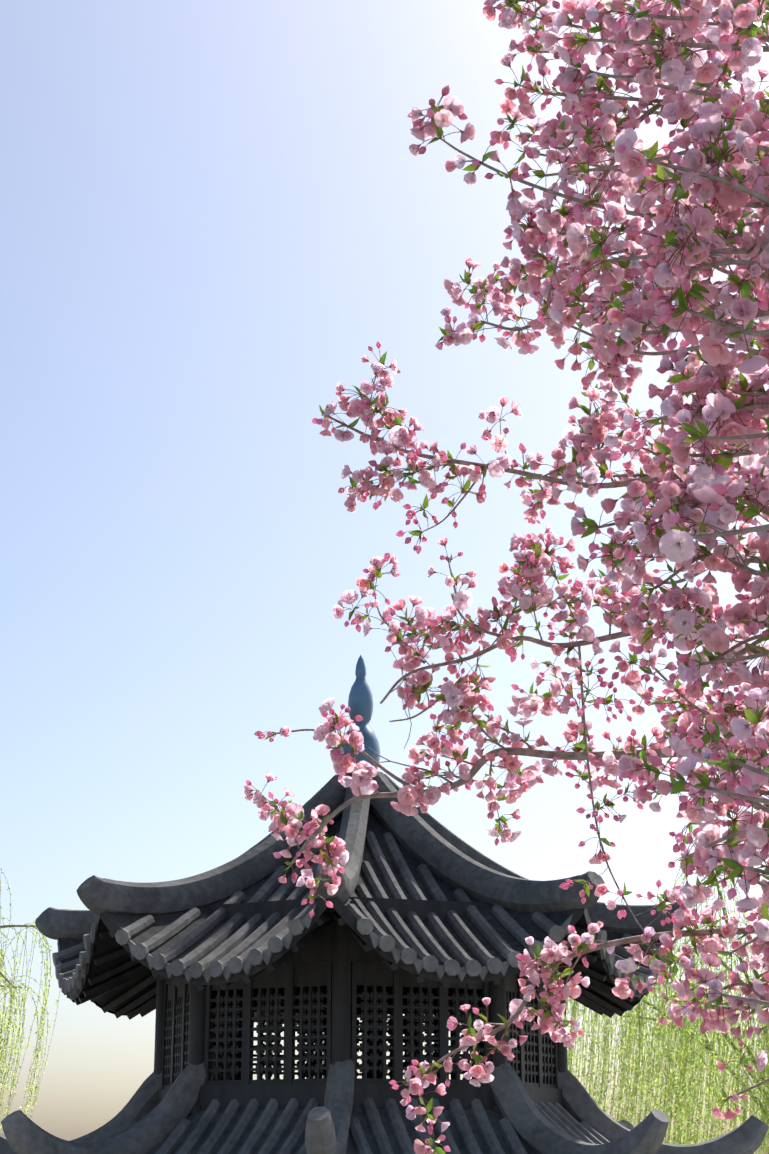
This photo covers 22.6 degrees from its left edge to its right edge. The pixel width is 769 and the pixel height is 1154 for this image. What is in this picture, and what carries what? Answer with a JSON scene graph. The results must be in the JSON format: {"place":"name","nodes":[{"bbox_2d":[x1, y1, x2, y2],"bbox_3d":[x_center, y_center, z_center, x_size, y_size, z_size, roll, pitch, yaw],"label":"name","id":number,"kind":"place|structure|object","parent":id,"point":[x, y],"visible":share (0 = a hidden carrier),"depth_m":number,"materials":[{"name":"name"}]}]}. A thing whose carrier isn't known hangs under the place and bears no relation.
{"place":"outdoors","nodes":[
{"label":"outdoors","id":0,"kind":"place"},
{"bbox_2d":[0,869,59,1133],"bbox_3d":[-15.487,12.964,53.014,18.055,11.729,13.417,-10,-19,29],"label":"willow tree","id":1,"kind":"object","parent":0,"point":[13,988],"visible":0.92,"depth_m":49.30,"materials":[{"name":"green plant"}]},
{"bbox_2d":[0,655,768,1153],"bbox_3d":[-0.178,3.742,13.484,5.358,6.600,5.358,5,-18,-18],"label":"pavilion","id":2,"kind":"structure","parent":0,"point":[430,921],"depth_m":12.49,"materials":[{"name":"tile"}]},
{"bbox_2d":[0,0,768,1153],"label":"sky","id":3,"kind":"structure","parent":0,"point":[212,211],"materials":[{"name":"blue"}]},
{"bbox_2d":[244,0,768,1153],"bbox_3d":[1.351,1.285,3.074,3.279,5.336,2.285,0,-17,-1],"label":"crabapple tree","id":4,"kind":"object","parent":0,"point":[708,190],"visible":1,"depth_m":3.48,"materials":[{"name":"pink plant"}]},
{"bbox_2d":[566,861,768,1153],"bbox_3d":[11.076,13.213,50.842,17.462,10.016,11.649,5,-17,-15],"label":"willow tree","id":5,"kind":"object","parent":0,"point":[686,1035],"visible":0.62,"depth_m":49.37,"materials":[{"name":"green plant"}]}
]}

